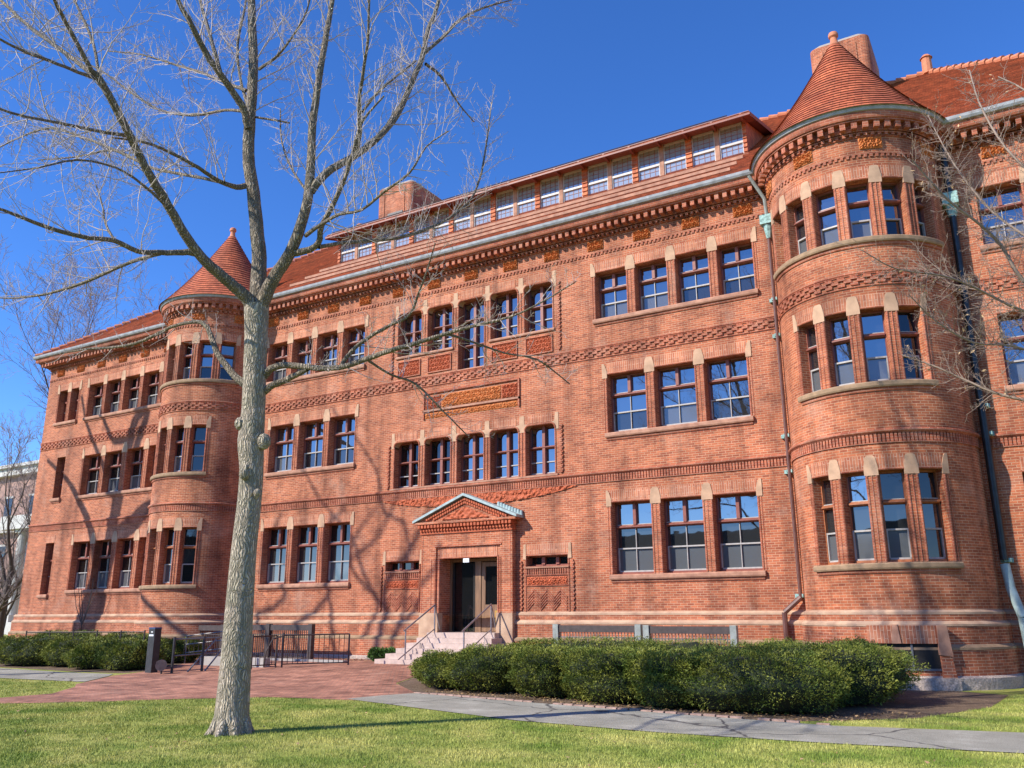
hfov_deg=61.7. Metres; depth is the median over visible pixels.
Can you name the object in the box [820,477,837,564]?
window
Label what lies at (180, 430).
window
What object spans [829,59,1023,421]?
bare tree
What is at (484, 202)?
dormer window
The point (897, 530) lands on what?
window
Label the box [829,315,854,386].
window
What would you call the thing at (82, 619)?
wall shrub
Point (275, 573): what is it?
window
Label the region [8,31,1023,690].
brick hall
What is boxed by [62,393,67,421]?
window
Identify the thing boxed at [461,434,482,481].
window
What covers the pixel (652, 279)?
window
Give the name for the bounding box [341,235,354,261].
dormer window
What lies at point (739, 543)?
window
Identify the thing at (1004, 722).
grass
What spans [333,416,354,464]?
window
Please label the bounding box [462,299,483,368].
window
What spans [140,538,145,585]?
window
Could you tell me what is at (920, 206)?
window
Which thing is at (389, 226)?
dormer window
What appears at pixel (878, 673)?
yew bush
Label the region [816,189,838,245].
window
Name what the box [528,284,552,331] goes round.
window
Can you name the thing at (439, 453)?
window
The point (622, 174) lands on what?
dormer window
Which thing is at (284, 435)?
window
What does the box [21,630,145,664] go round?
fence
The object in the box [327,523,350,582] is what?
window
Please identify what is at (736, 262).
window
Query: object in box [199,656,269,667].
ramp kerb
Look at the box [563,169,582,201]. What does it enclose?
dormer window
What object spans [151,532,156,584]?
window
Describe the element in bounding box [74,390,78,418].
window
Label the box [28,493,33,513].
window
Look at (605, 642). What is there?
yew bush
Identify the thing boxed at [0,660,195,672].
bed
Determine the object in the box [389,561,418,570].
window
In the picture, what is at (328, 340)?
window
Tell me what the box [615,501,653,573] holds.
window
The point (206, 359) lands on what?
window
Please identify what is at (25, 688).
grass
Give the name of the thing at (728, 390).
window
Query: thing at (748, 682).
yew bush
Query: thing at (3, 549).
bare tree
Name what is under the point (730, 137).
dormer window
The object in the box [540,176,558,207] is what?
dormer window
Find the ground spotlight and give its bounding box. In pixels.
[155,659,166,673]
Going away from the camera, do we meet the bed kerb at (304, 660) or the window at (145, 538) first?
the bed kerb at (304, 660)
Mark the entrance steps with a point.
(409, 653)
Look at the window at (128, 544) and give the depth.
40.05 m
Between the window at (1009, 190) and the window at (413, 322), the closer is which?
the window at (1009, 190)
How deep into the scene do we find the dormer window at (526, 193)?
36.47 m
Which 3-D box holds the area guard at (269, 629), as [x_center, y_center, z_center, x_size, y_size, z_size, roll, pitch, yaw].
[-9.117,9.730,32.056,4.480,1.460,0.190,-9,-17,30]
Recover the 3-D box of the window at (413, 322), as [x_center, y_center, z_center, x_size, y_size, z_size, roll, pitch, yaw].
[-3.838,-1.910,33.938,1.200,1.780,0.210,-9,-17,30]
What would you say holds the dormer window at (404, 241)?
in the brick hall
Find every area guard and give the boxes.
[198,624,223,655]
[252,624,314,658]
[552,624,642,642]
[643,625,738,646]
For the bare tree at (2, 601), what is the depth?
50.56 m
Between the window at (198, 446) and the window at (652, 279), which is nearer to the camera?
the window at (652, 279)
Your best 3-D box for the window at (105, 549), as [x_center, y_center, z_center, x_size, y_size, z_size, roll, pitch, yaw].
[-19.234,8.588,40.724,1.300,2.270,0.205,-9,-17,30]
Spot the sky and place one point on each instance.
(583, 78)
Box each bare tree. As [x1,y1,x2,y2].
[0,0,581,736]
[0,233,199,437]
[0,409,45,639]
[0,455,36,599]
[0,531,25,589]
[0,538,26,628]
[0,566,22,611]
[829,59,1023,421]
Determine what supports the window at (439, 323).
in the brick hall
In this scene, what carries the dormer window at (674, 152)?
in the brick hall
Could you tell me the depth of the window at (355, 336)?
35.50 m
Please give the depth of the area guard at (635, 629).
25.47 m
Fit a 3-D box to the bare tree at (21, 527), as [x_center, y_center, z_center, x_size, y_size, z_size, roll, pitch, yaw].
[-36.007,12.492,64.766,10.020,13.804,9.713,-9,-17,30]
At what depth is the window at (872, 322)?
22.59 m
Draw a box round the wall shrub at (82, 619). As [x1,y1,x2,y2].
[72,579,98,630]
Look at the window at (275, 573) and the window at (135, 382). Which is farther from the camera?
the window at (135, 382)
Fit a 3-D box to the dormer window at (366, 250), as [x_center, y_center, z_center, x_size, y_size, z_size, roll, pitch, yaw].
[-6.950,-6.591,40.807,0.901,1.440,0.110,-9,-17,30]
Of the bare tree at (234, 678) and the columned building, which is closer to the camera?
the bare tree at (234, 678)
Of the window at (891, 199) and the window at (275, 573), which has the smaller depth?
the window at (891, 199)
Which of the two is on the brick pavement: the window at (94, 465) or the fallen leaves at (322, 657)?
the fallen leaves at (322, 657)
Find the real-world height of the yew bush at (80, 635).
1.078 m
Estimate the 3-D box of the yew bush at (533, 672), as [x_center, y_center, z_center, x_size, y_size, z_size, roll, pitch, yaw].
[0.999,6.333,18.995,2.548,1.090,2.400,3,-15,-13]
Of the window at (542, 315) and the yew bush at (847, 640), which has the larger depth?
the window at (542, 315)
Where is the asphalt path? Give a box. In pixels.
[347,693,1023,752]
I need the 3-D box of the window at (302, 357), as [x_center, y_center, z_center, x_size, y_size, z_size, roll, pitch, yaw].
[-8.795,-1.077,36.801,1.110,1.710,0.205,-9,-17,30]
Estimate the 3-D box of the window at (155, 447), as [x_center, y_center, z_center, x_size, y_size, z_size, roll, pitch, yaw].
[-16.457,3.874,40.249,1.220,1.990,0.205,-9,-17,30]
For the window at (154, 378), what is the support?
in the brick hall
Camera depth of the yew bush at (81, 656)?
27.69 m
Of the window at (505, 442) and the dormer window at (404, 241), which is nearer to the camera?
the window at (505, 442)
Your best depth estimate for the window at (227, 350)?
37.38 m
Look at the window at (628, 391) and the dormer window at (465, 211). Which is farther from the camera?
the dormer window at (465, 211)
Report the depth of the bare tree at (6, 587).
54.10 m
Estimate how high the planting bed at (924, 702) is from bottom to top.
0.170 m
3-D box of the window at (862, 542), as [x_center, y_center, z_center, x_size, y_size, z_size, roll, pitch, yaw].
[8.892,3.410,21.819,0.617,2.270,0.205,-13,-20,40]
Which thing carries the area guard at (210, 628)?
on the brick pavement
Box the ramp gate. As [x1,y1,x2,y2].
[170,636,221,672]
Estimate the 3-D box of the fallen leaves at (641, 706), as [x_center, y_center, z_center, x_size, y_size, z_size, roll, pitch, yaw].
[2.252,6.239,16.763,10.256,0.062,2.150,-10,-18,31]
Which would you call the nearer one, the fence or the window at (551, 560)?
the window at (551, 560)
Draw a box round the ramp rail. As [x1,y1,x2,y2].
[184,631,222,662]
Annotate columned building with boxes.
[0,460,38,634]
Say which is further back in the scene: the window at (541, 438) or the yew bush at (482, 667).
the window at (541, 438)
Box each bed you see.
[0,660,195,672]
[397,678,1007,720]
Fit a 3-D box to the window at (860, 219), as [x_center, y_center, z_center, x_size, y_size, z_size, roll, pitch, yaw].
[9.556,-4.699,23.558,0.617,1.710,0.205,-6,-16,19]
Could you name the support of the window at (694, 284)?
in the brick hall
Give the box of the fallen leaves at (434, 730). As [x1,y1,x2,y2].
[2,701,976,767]
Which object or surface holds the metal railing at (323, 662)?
on the brick pavement
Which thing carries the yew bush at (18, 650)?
on the bed at (60, 667)
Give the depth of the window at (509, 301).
31.88 m
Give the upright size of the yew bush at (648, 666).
1.154 m
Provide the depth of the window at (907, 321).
22.50 m
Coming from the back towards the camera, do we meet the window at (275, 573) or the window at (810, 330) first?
the window at (275, 573)
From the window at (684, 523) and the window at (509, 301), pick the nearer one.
the window at (684, 523)
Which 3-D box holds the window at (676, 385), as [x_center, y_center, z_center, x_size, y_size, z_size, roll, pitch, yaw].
[5.373,0.399,27.605,1.350,1.990,0.205,-9,-17,30]
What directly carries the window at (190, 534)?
in the brick hall
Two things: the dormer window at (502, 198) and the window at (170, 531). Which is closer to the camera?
the window at (170, 531)
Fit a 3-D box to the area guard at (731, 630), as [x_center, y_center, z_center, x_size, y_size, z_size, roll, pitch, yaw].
[4.988,7.523,23.936,2.730,1.510,0.190,-9,-17,30]
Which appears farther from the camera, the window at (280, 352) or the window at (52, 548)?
the window at (52, 548)
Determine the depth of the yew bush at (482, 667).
19.18 m
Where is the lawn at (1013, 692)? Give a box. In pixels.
[0,635,1023,767]
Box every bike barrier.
[251,634,277,668]
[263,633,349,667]
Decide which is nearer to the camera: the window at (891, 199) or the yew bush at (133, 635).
the window at (891, 199)
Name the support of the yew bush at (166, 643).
on the bed at (60, 667)
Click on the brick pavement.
(357, 678)
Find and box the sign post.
[145,627,161,672]
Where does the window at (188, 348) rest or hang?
in the brick hall
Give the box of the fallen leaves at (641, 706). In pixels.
[425,688,919,721]
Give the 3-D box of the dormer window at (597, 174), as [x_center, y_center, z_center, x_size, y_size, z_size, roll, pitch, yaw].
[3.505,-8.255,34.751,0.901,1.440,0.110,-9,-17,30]
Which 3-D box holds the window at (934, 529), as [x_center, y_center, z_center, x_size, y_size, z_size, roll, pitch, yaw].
[10.392,3.265,21.301,0.617,2.270,0.205,0,-15,-3]
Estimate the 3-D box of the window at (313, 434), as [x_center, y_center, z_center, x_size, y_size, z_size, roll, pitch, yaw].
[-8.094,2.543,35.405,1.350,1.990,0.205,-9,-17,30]
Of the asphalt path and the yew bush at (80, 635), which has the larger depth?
the yew bush at (80, 635)
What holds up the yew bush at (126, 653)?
on the bed at (60, 667)
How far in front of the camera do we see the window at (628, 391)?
28.51 m
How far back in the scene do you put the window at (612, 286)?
29.73 m
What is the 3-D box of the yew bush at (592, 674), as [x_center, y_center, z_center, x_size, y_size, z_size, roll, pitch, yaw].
[2.191,6.021,17.888,2.754,1.135,2.871,-9,-17,30]
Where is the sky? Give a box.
[0,0,1023,465]
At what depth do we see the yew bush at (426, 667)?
20.12 m
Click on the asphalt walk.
(31, 674)
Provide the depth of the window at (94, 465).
42.86 m
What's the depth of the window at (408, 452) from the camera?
32.70 m
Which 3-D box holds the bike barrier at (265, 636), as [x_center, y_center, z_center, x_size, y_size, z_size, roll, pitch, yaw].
[-7.623,8.227,26.383,0.056,1.010,1.094,-8,-17,27]
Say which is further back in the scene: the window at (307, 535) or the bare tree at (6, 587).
the bare tree at (6, 587)
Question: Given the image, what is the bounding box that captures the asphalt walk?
[0,668,111,680]
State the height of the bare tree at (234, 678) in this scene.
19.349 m
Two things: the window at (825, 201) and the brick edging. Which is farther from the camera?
the window at (825, 201)
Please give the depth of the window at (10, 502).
81.30 m
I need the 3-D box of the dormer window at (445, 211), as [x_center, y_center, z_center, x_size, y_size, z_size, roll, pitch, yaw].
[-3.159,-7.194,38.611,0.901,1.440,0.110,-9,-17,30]
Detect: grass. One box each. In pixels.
[0,678,73,697]
[800,694,1023,731]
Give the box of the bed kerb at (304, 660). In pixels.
[257,657,346,661]
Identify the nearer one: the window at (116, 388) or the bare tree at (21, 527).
the window at (116, 388)
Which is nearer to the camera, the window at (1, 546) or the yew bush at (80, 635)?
the yew bush at (80, 635)
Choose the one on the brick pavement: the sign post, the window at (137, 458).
the sign post
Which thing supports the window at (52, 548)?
in the brick hall
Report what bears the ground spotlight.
on the brick pavement
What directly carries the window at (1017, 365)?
in the brick hall
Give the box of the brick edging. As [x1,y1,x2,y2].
[414,692,830,724]
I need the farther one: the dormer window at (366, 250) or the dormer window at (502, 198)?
the dormer window at (366, 250)
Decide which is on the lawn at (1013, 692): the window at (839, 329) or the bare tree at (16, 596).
the bare tree at (16, 596)
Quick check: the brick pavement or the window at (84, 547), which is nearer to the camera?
the brick pavement
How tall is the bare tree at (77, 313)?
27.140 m
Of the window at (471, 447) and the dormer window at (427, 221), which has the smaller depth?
the window at (471, 447)
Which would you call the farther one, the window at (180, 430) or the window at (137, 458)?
the window at (137, 458)
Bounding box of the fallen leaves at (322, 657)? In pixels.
[204,655,367,660]
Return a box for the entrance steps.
[374,604,504,664]
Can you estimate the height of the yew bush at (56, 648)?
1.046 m
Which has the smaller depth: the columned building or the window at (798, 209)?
the window at (798, 209)
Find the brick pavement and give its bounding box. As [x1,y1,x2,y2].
[0,657,413,703]
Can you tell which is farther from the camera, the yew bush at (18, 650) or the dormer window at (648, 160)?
the dormer window at (648, 160)
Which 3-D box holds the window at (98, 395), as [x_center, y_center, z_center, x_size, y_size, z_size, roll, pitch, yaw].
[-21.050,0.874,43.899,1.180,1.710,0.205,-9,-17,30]
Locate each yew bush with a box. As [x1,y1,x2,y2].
[0,631,64,665]
[35,629,101,638]
[37,634,109,665]
[60,642,103,668]
[94,636,167,669]
[100,630,162,641]
[159,636,206,662]
[407,648,462,688]
[438,642,546,691]
[494,634,656,650]
[503,643,583,697]
[556,645,673,703]
[620,644,728,709]
[622,636,803,653]
[651,643,852,715]
[739,639,928,708]
[754,634,898,694]
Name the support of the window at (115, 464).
in the brick hall
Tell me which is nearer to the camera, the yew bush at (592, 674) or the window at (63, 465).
the yew bush at (592, 674)
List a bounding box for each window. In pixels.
[0,545,5,568]
[3,496,12,516]
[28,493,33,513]
[45,544,53,593]
[58,458,65,497]
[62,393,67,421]
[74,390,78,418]
[74,542,90,589]
[86,455,100,494]
[92,385,103,415]
[96,540,111,588]
[107,452,121,491]
[109,381,121,412]
[118,539,133,588]
[128,377,139,408]
[129,449,143,488]
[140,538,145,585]
[146,372,159,405]
[151,447,155,486]
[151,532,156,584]
[162,528,173,584]
[173,427,183,471]
[179,528,196,583]
[182,343,192,378]
[190,426,205,471]
[199,342,212,378]
[219,343,234,379]
[266,527,286,583]
[272,344,287,380]
[273,426,293,471]
[295,525,317,582]
[297,339,311,375]
[302,421,323,468]
[321,333,337,371]
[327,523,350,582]
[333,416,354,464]
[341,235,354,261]
[347,327,364,364]
[358,230,371,257]
[376,224,391,252]
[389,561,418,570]
[394,219,409,247]
[398,442,418,487]
[402,313,421,355]
[414,213,429,242]
[429,438,449,484]
[432,306,451,349]
[433,207,448,236]
[454,202,469,231]
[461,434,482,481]
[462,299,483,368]
[474,195,490,226]
[494,429,517,478]
[495,292,516,337]
[496,189,512,220]
[517,182,534,214]
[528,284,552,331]
[529,425,554,475]
[529,555,567,565]
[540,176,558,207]
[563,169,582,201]
[587,161,607,195]
[599,270,627,317]
[611,154,632,188]
[611,372,646,431]
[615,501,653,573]
[638,147,659,181]
[638,261,667,310]
[657,364,696,426]
[663,139,686,174]
[664,497,706,572]
[678,252,709,302]
[691,130,715,166]
[707,356,750,420]
[715,493,762,570]
[718,122,743,158]
[719,243,754,294]
[794,202,806,254]
[805,325,820,391]
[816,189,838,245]
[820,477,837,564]
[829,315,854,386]
[845,473,874,562]
[846,183,872,237]
[860,310,890,381]
[878,470,913,561]
[881,182,903,233]
[898,309,922,378]
[914,186,926,236]
[918,470,947,560]
[976,184,1023,244]
[997,313,1023,384]

